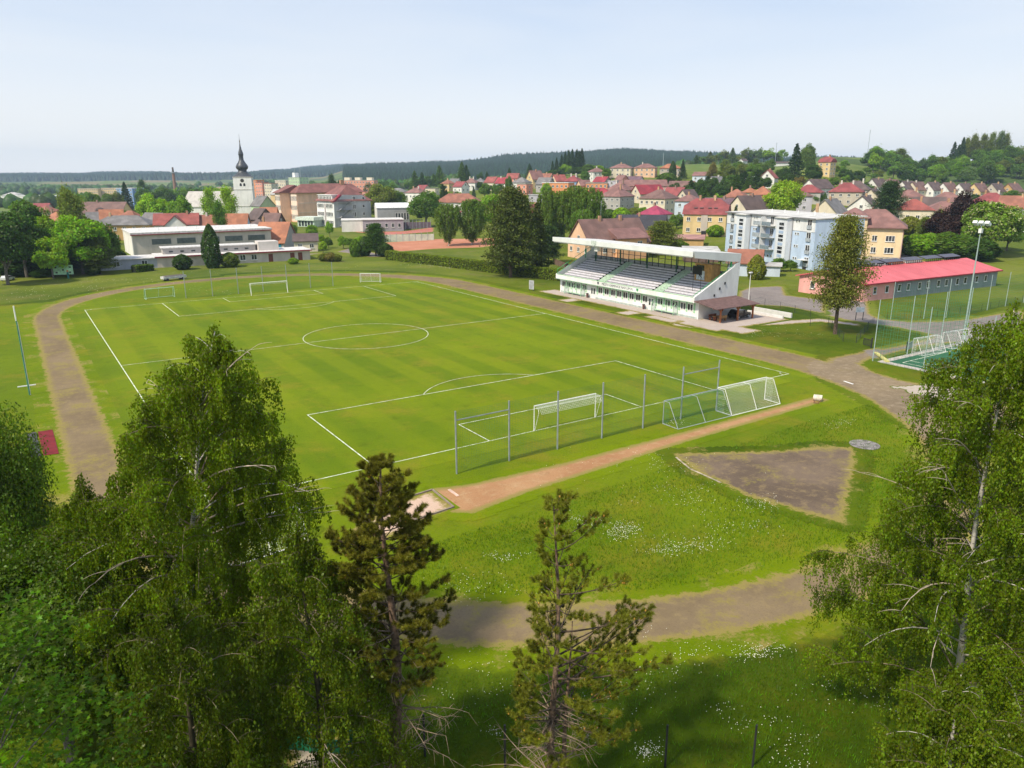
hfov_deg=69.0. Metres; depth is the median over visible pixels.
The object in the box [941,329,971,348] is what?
training goal
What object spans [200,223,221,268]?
thuja
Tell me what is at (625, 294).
window
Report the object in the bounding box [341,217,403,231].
school annex
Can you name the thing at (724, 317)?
wooden bench
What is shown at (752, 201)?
house
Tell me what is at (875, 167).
broadleaf tree
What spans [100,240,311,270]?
hall annex
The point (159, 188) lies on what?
broadleaf tree
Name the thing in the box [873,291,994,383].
ball net
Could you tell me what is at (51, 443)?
red rubber surface
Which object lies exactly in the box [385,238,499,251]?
clay court
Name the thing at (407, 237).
board fence
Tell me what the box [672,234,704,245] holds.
shed
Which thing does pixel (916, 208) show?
house
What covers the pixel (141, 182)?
poplar tree
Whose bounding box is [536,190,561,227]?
birch tree
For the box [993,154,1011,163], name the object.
broadleaf tree
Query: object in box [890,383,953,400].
pale stone patch
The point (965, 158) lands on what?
broadleaf tree
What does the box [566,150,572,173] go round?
spruce tree
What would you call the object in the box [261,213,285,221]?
house
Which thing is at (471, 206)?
birch tree
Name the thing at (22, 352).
flag pole
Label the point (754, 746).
fence post
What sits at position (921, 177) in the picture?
broadleaf tree
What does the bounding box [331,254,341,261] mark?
shrub
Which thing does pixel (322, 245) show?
broadleaf tree
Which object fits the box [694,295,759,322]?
pergola
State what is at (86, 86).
sky
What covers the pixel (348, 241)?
broadleaf tree
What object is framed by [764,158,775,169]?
broadleaf tree
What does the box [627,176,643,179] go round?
house
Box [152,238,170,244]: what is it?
strip window
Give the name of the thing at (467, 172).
spruce tree
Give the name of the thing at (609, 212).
shrub
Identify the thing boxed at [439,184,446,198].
spruce tree
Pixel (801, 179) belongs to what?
broadleaf tree
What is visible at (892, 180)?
house
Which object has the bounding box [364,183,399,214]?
broadleaf tree
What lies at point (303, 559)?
birch tree
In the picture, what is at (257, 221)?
house
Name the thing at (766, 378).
training goal
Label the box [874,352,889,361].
yellow bench
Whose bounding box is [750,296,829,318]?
wire fence
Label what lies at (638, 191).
house
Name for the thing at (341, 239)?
broadleaf tree
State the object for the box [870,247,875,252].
window
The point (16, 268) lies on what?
shrub
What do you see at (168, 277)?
flat trailer
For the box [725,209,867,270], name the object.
apartment block
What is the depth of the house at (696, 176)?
500.50 m
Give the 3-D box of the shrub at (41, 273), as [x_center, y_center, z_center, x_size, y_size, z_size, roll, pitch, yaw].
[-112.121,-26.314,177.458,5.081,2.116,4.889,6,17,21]
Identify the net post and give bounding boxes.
[872,300,880,360]
[906,296,915,354]
[922,307,932,370]
[939,293,947,348]
[965,288,973,337]
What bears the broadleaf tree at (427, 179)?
on the ground at (822, 337)
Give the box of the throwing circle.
[849,440,879,449]
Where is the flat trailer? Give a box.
[160,274,186,280]
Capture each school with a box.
[272,180,364,221]
[314,185,372,227]
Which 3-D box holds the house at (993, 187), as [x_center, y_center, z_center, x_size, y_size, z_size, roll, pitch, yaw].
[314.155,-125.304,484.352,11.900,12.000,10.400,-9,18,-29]
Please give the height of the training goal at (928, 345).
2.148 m
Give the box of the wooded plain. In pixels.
[0,179,280,208]
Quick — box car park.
[860,253,929,265]
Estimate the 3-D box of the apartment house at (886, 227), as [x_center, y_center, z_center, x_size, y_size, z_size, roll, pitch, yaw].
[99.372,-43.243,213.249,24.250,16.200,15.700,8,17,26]
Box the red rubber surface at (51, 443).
[38,430,58,454]
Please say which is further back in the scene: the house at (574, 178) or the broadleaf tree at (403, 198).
the house at (574, 178)
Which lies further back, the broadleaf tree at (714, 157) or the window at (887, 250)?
the broadleaf tree at (714, 157)
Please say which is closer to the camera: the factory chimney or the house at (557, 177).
the house at (557, 177)
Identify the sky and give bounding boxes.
[0,0,1023,173]
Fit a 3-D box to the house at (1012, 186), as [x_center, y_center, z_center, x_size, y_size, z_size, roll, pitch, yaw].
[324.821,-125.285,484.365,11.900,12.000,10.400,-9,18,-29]
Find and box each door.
[268,254,272,261]
[298,252,302,259]
[590,287,595,298]
[648,297,654,310]
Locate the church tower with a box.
[233,139,254,212]
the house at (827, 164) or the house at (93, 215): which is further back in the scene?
the house at (827, 164)
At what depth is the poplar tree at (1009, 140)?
664.47 m
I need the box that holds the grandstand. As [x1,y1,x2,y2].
[553,237,741,318]
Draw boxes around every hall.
[121,224,271,254]
[795,253,1002,301]
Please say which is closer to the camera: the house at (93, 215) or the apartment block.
the apartment block
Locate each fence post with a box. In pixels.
[422,714,425,756]
[504,724,505,767]
[664,724,668,767]
[751,724,757,767]
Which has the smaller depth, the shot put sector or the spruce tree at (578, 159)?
the shot put sector
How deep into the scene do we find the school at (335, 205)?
354.90 m
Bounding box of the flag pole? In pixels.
[13,306,30,394]
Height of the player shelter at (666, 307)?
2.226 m
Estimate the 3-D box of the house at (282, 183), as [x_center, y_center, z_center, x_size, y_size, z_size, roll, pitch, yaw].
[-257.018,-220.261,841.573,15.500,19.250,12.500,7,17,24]
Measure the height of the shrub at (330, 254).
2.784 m
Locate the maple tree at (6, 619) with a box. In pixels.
[0,574,185,767]
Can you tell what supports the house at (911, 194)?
on the ground at (822, 337)
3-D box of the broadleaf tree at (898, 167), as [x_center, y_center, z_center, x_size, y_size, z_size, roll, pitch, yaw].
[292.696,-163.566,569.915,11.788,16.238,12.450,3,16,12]
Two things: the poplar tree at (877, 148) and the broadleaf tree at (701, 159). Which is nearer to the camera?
the poplar tree at (877, 148)
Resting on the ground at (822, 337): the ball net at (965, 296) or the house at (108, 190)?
the house at (108, 190)
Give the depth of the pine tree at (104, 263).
180.84 m
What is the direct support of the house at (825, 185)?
on the ground at (822, 337)
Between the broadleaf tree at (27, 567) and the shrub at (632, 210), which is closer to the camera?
the broadleaf tree at (27, 567)
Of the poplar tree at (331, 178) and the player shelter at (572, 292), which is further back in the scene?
the poplar tree at (331, 178)
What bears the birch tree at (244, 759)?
on the ground at (822, 337)
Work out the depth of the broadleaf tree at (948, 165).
627.39 m
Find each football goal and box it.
[249,281,287,295]
[533,393,601,430]
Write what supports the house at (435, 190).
on the ground at (822, 337)
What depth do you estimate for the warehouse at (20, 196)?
863.99 m
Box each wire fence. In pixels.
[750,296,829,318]
[810,317,873,342]
[887,297,1022,318]
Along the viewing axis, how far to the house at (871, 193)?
356.23 m
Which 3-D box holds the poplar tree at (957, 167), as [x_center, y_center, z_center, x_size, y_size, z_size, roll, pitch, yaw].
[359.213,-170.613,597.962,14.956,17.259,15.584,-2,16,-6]
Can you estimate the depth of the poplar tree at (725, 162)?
544.14 m
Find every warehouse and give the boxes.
[1,195,56,198]
[3,192,23,195]
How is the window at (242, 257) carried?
in the hall annex at (263, 251)
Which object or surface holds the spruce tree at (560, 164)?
on the ground at (822, 337)
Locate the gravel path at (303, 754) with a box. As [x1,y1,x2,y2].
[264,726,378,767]
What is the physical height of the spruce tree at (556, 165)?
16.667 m
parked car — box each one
[0,275,14,280]
[727,309,750,318]
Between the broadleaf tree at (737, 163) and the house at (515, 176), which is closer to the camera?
the broadleaf tree at (737, 163)
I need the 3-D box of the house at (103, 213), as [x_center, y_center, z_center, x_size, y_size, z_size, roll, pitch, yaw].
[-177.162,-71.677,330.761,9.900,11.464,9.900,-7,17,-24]
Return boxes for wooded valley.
[309,156,752,188]
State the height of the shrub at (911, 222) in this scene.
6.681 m
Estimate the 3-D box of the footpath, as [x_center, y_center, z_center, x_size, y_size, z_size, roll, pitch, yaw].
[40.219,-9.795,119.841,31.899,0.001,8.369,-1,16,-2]
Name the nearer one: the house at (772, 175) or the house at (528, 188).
the house at (772, 175)
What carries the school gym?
on the ground at (822, 337)
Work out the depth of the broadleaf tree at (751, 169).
497.24 m
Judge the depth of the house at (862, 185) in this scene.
385.17 m
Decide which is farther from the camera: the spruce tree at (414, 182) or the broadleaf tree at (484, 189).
the spruce tree at (414, 182)
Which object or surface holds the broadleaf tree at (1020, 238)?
on the ground at (822, 337)
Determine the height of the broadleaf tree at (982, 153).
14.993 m
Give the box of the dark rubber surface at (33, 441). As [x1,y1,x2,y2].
[27,432,40,456]
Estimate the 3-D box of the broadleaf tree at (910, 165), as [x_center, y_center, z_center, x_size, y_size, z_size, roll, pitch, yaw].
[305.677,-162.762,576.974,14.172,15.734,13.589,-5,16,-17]
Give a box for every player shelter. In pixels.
[564,283,584,296]
[651,299,677,315]
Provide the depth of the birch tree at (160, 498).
27.50 m
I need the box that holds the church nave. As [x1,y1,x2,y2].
[186,191,234,214]
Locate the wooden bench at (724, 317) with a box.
[717,315,726,320]
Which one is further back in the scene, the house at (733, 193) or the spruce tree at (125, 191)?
the spruce tree at (125, 191)
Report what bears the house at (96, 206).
on the ground at (822, 337)
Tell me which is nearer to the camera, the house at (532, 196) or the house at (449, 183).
the house at (532, 196)
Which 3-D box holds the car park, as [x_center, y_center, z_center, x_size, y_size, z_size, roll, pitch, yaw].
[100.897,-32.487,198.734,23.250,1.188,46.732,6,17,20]
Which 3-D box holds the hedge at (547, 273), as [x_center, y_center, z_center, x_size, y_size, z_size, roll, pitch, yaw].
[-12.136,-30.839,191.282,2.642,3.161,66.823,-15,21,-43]
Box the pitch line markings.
[85,282,787,495]
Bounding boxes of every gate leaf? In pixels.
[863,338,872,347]
[906,341,912,350]
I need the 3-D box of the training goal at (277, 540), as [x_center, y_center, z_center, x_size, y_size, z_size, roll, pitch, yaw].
[-15.599,9.551,47.014,5.098,2.049,1.688,-13,20,-39]
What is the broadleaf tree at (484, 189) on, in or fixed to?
on the ground at (822, 337)
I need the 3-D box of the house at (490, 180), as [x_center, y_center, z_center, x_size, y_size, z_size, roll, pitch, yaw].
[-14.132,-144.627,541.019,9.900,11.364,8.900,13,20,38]
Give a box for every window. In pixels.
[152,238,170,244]
[177,237,195,242]
[225,235,242,240]
[240,255,245,260]
[248,234,264,239]
[251,254,256,259]
[598,287,602,293]
[617,290,621,297]
[623,292,627,298]
[629,293,633,299]
[635,294,640,300]
[642,295,647,302]
[657,298,662,304]
[665,299,670,306]
[672,300,677,307]
[680,302,685,309]
[687,303,692,310]
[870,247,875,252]
[872,235,876,241]
[883,247,893,253]
[885,236,894,241]
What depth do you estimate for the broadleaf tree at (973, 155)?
664.18 m
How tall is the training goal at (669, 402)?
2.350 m
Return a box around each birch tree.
[18,472,181,754]
[31,320,331,759]
[96,589,269,767]
[225,513,423,767]
[227,737,292,767]
[434,203,460,245]
[456,198,489,244]
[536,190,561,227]
[547,190,567,236]
[558,185,588,233]
[568,209,593,228]
[571,187,606,220]
[798,298,1023,763]
[864,662,1023,767]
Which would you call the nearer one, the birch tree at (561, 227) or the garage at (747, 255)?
the garage at (747, 255)
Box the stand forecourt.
[535,289,793,334]
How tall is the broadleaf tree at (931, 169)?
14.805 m
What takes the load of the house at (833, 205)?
on the ground at (822, 337)
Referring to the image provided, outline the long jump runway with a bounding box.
[413,393,842,521]
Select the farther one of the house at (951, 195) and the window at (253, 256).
the house at (951, 195)
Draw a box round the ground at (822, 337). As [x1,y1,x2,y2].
[0,157,1023,767]
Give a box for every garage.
[682,246,720,262]
[726,248,764,275]
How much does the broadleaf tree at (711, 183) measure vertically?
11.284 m
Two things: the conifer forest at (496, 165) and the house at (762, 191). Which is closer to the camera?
the house at (762, 191)
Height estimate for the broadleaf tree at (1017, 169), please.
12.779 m
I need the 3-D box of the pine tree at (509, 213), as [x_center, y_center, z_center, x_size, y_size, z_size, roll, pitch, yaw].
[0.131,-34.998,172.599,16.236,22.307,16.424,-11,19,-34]
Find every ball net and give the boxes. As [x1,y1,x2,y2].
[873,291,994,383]
[893,274,1023,318]
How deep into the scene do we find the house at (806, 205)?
323.13 m
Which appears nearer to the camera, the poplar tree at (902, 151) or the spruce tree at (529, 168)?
the poplar tree at (902, 151)
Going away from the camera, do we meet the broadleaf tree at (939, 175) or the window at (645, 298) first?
the window at (645, 298)
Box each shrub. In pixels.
[0,256,45,276]
[28,269,50,277]
[64,247,85,267]
[84,266,100,274]
[172,254,193,269]
[218,252,239,267]
[287,258,298,263]
[317,253,328,260]
[324,252,334,261]
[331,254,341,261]
[376,243,393,256]
[602,209,618,217]
[611,207,630,217]
[627,208,640,214]
[656,172,677,182]
[671,240,688,246]
[706,225,724,236]
[901,216,919,234]
[901,233,931,255]
[912,233,946,255]
[926,231,967,258]
[947,234,984,258]
[960,238,1003,261]
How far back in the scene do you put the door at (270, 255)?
208.93 m
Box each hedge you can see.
[130,263,154,272]
[385,250,560,280]
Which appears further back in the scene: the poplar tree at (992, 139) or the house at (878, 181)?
the poplar tree at (992, 139)
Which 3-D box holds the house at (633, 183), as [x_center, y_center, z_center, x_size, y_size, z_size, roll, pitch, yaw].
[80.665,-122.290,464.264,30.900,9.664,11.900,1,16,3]
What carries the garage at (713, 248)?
on the ground at (822, 337)
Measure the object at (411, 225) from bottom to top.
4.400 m
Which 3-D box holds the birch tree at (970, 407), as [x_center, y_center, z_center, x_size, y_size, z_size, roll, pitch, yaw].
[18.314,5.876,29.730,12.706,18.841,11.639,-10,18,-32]
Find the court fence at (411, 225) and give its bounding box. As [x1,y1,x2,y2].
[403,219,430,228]
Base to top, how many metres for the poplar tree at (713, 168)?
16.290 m
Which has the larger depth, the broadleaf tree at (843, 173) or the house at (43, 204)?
the broadleaf tree at (843, 173)
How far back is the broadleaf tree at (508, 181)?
471.81 m
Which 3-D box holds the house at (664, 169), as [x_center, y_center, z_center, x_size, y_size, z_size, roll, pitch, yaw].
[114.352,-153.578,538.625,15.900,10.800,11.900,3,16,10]
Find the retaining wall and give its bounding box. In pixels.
[747,307,792,318]
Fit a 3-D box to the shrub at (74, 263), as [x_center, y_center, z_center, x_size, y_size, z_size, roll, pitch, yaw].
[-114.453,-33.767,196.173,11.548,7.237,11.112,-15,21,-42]
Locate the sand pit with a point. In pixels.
(435, 502)
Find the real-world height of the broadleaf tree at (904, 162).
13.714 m
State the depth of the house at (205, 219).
280.96 m
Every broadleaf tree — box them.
[0,211,56,277]
[0,220,39,284]
[0,399,59,599]
[0,521,149,764]
[7,198,56,224]
[31,236,69,278]
[34,214,59,230]
[48,214,111,273]
[77,218,120,257]
[82,192,101,201]
[101,193,114,201]
[110,191,124,201]
[112,245,122,255]
[134,186,148,203]
[134,192,167,216]
[148,190,161,199]
[154,185,167,195]
[158,189,174,202]
[166,195,193,212]
[174,191,182,202]
[180,189,186,196]
[185,188,201,194]
[305,225,317,232]
[318,234,325,240]
[319,241,326,249]
[324,221,333,232]
[324,237,332,247]
[337,235,347,248]
[346,238,352,245]
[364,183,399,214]
[384,181,397,187]
[389,190,407,202]
[404,180,410,190]
[406,190,442,221]
[424,176,431,185]
[476,172,483,178]
[478,183,490,198]
[481,193,499,227]
[491,184,499,194]
[505,175,512,187]
[539,182,551,192]
[556,168,564,173]
[559,164,571,172]
[571,167,581,173]
[577,167,581,173]
[581,164,593,171]
[581,170,590,179]
[602,168,611,176]
[669,214,682,227]
[694,179,707,193]
[698,156,706,163]
[704,177,718,193]
[709,155,720,161]
[711,185,727,195]
[713,170,726,177]
[719,149,729,158]
[722,164,736,175]
[723,184,733,193]
[725,175,737,185]
[732,160,744,173]
[740,147,750,157]
[746,163,757,175]
[750,150,761,157]
[756,164,767,171]
[757,177,771,186]
[761,148,775,157]
[762,179,805,209]
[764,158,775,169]
[772,258,787,268]
[775,166,790,180]
[776,149,788,161]
[783,174,795,181]
[786,259,798,270]
[793,176,805,186]
[800,142,816,174]
[802,212,887,333]
[804,164,822,178]
[829,177,839,184]
[838,169,851,177]
[841,175,849,180]
[852,170,865,180]
[859,155,875,168]
[862,167,870,174]
[868,152,883,172]
[869,150,884,156]
[872,164,879,171]
[874,170,883,176]
[880,152,899,167]
[886,160,903,178]
[896,163,917,180]
[897,166,916,180]
[900,160,910,164]
[912,171,926,181]
[917,168,928,181]
[919,157,930,171]
[921,209,965,234]
[927,164,944,175]
[931,167,950,182]
[944,160,958,175]
[945,189,986,224]
[955,154,970,165]
[956,167,977,182]
[969,149,983,160]
[970,157,984,167]
[975,150,991,160]
[977,164,995,182]
[991,149,1005,155]
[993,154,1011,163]
[993,164,1006,182]
[995,159,1012,172]
[998,233,1023,250]
[1001,190,1021,195]
[1009,164,1023,178]
[1013,147,1023,158]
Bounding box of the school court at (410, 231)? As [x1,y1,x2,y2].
[354,227,437,234]
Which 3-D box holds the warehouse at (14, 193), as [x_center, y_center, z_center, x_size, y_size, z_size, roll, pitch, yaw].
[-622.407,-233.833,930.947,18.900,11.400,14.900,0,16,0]
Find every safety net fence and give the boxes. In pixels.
[183,262,332,297]
[454,360,719,473]
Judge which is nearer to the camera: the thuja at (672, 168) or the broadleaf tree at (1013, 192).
the broadleaf tree at (1013, 192)
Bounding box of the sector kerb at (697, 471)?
[675,457,721,482]
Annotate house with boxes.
[33,203,53,207]
[39,206,58,215]
[48,209,58,220]
[77,188,101,198]
[80,200,133,215]
[85,212,98,221]
[98,209,123,219]
[99,212,153,239]
[101,188,116,194]
[116,188,136,206]
[121,211,140,215]
[142,212,152,219]
[152,211,198,226]
[198,212,218,225]
[225,213,250,224]
[249,208,269,222]
[250,195,275,210]
[250,216,264,224]
[253,180,263,196]
[255,182,268,195]
[258,222,295,246]
[259,207,278,212]
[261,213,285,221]
[264,183,277,198]
[270,189,277,204]
[275,180,288,187]
[288,168,308,185]
[292,233,318,251]
[344,177,377,194]
[394,188,406,194]
[405,186,424,201]
[416,185,429,190]
[425,188,439,194]
[439,191,480,214]
[440,178,454,190]
[450,178,460,182]
[452,181,469,192]
[466,176,478,190]
[483,177,497,190]
[494,176,507,186]
[506,173,520,181]
[512,177,532,186]
[517,184,532,194]
[526,169,543,188]
[528,194,543,201]
[535,177,553,191]
[542,172,552,176]
[542,182,574,193]
[552,173,566,181]
[563,173,581,184]
[568,215,650,258]
[575,180,590,188]
[586,183,607,190]
[587,166,604,181]
[592,175,610,182]
[592,186,608,192]
[601,184,634,209]
[607,180,618,187]
[607,180,632,192]
[610,162,633,177]
[614,174,628,179]
[616,212,667,229]
[619,180,667,189]
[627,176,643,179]
[631,184,663,202]
[634,162,657,177]
[637,202,672,220]
[638,186,678,213]
[659,164,680,176]
[665,185,684,195]
[668,181,695,186]
[674,192,696,215]
[677,189,698,197]
[682,195,730,236]
[692,172,706,181]
[705,196,734,203]
[710,175,723,183]
[725,187,746,197]
[730,193,767,210]
[742,185,755,194]
[749,186,770,196]
[759,168,778,187]
[796,192,812,211]
[801,179,834,197]
[801,184,823,203]
[811,196,847,213]
[815,203,907,258]
[818,155,836,176]
[828,180,864,205]
[846,193,876,210]
[850,178,870,193]
[864,186,879,202]
[868,177,884,190]
[883,178,900,186]
[894,196,934,220]
[899,180,913,189]
[900,187,925,202]
[910,180,926,195]
[913,197,946,205]
[924,180,940,196]
[929,198,953,213]
[935,189,957,202]
[940,181,957,194]
[955,182,973,195]
[970,182,989,195]
[974,190,999,202]
[987,182,1006,194]
[998,194,1023,211]
[1003,182,1023,193]
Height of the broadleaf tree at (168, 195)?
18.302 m
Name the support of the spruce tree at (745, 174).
on the ground at (822, 337)
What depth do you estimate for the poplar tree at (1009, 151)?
650.46 m
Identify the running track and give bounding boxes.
[21,272,1011,670]
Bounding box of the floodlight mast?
[962,220,991,338]
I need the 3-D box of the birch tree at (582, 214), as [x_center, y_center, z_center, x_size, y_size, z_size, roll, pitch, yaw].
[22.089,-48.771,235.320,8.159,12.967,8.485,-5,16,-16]
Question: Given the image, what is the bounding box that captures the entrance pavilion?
[295,216,322,226]
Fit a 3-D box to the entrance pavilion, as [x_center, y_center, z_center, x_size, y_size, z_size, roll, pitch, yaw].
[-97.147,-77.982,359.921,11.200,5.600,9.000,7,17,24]
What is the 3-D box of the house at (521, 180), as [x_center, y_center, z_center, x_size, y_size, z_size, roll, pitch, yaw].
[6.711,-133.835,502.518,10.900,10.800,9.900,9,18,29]
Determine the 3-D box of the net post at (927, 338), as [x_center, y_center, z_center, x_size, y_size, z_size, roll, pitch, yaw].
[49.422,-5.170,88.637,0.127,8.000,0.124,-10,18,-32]
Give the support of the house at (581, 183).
on the ground at (822, 337)
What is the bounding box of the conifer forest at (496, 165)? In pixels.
[342,147,858,180]
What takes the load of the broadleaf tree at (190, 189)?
on the ground at (822, 337)
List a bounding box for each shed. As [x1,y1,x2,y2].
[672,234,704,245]
[765,262,782,276]
[776,162,788,165]
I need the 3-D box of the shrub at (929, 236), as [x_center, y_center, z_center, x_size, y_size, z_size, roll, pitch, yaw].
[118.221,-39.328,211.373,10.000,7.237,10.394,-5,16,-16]
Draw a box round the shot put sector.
[655,440,874,532]
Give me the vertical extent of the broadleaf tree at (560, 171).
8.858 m
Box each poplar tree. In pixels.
[55,181,66,223]
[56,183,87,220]
[136,179,150,190]
[198,183,217,214]
[208,197,229,224]
[217,184,238,212]
[328,171,335,182]
[704,161,718,176]
[718,158,731,170]
[735,163,747,173]
[760,163,772,173]
[873,145,885,150]
[896,147,911,158]
[912,160,923,170]
[914,214,929,235]
[927,154,937,161]
[927,157,942,171]
[937,156,948,163]
[950,160,969,181]
[965,135,971,156]
[970,129,982,160]
[977,133,990,150]
[978,158,999,183]
[988,131,999,150]
[995,130,1008,149]
[1001,131,1012,149]
[1002,143,1018,157]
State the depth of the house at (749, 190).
370.69 m
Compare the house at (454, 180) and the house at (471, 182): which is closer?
the house at (471, 182)
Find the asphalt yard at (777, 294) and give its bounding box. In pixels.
[737,285,832,314]
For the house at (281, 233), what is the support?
on the ground at (822, 337)
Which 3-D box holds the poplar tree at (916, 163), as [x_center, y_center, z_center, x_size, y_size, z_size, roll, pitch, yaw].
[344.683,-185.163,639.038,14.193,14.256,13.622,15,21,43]
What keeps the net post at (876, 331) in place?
on the ground at (822, 337)
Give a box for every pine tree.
[75,235,120,273]
[317,453,475,767]
[361,222,390,255]
[472,487,673,767]
[473,184,547,276]
[506,197,544,264]
[539,224,567,258]
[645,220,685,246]
[864,180,909,218]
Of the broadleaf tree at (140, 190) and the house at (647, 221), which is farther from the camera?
the broadleaf tree at (140, 190)
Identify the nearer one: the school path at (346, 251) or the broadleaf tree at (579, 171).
the school path at (346, 251)
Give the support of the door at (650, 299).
in the grandstand
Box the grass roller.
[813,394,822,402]
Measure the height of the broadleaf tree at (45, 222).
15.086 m
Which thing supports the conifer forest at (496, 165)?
on the ground at (822, 337)
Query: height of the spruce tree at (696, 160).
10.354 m
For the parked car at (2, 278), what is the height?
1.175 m
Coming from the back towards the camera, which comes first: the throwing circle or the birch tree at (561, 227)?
the birch tree at (561, 227)
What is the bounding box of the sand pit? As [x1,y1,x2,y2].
[347,488,459,541]
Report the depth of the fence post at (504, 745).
29.53 m
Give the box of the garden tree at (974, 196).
[971,194,979,198]
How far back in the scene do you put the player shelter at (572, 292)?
148.41 m
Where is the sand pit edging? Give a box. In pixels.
[414,489,453,519]
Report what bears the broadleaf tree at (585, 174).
on the ground at (822, 337)
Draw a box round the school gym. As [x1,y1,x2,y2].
[374,203,409,221]
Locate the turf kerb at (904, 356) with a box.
[878,335,997,382]
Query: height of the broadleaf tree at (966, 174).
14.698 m
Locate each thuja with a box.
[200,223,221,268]
[349,239,361,256]
[359,236,371,255]
[668,161,676,174]
[746,254,766,279]
[821,192,826,201]
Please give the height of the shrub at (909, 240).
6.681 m
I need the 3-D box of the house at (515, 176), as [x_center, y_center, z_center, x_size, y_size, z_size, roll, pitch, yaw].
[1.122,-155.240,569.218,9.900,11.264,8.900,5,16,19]
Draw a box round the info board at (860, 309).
[855,307,864,319]
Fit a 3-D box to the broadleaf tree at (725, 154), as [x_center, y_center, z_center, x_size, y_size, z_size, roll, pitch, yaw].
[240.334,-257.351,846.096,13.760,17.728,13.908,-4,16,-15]
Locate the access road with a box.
[815,298,1023,358]
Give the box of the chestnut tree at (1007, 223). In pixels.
[960,201,1023,240]
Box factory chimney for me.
[171,167,176,189]
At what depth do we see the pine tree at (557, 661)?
26.15 m
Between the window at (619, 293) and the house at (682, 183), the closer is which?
the window at (619, 293)
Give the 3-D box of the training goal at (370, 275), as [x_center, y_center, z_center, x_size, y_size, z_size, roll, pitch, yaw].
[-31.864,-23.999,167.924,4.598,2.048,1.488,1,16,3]
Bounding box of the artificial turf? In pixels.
[890,338,1010,385]
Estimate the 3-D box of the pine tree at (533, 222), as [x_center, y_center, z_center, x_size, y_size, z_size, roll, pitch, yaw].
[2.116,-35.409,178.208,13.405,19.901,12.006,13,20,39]
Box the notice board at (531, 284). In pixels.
[529,280,533,290]
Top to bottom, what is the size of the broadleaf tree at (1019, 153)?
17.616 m
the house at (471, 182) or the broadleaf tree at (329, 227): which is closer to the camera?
the broadleaf tree at (329, 227)
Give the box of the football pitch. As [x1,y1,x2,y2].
[74,280,812,520]
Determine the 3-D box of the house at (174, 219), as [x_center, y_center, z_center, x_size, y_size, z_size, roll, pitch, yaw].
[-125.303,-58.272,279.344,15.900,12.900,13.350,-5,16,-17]
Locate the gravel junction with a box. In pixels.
[806,347,1021,451]
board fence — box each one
[385,232,433,241]
[553,259,568,267]
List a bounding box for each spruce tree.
[121,181,134,208]
[408,170,419,189]
[418,172,425,184]
[429,173,437,186]
[434,166,444,185]
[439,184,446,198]
[455,162,466,180]
[461,165,470,180]
[524,163,531,178]
[529,201,554,267]
[554,158,557,169]
[558,154,565,173]
[562,151,567,164]
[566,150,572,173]
[570,148,575,167]
[574,149,577,166]
[575,150,581,166]
[579,148,585,166]
[678,160,687,178]
[688,180,698,195]
[691,155,701,163]
[698,186,709,197]
[704,151,715,163]
[719,176,725,186]
[727,148,737,162]
[730,174,742,190]
[739,173,745,185]
[741,171,747,187]
[742,175,754,190]
[747,150,753,162]
[751,169,760,188]
[773,153,781,161]
[788,143,804,177]
[949,141,956,159]
[953,144,961,158]
[960,137,966,165]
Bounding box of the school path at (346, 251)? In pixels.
[310,248,383,257]
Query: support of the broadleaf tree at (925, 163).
on the ground at (822, 337)
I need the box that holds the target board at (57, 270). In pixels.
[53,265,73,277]
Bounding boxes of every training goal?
[144,287,174,298]
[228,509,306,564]
[360,273,380,281]
[662,389,731,428]
[717,377,779,415]
[911,335,945,355]
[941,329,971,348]
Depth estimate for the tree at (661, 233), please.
220.18 m
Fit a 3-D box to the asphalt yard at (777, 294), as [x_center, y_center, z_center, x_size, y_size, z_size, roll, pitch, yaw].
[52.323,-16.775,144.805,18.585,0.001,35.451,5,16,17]
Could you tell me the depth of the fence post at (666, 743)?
29.53 m
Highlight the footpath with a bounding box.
[661,318,864,328]
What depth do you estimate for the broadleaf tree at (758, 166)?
517.25 m
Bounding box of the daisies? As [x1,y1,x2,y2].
[39,263,894,765]
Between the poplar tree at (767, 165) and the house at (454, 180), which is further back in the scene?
the house at (454, 180)
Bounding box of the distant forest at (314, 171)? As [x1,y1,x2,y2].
[0,163,365,181]
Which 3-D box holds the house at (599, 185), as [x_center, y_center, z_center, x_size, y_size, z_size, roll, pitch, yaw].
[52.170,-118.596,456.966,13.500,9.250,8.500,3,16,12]
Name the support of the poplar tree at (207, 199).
on the ground at (822, 337)
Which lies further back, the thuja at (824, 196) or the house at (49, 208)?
the house at (49, 208)
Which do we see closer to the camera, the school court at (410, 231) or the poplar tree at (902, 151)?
the school court at (410, 231)
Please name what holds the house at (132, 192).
on the ground at (822, 337)
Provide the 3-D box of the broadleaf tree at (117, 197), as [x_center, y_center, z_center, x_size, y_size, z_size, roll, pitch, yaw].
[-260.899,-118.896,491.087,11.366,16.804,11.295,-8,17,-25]
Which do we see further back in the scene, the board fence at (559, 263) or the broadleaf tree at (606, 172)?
the broadleaf tree at (606, 172)

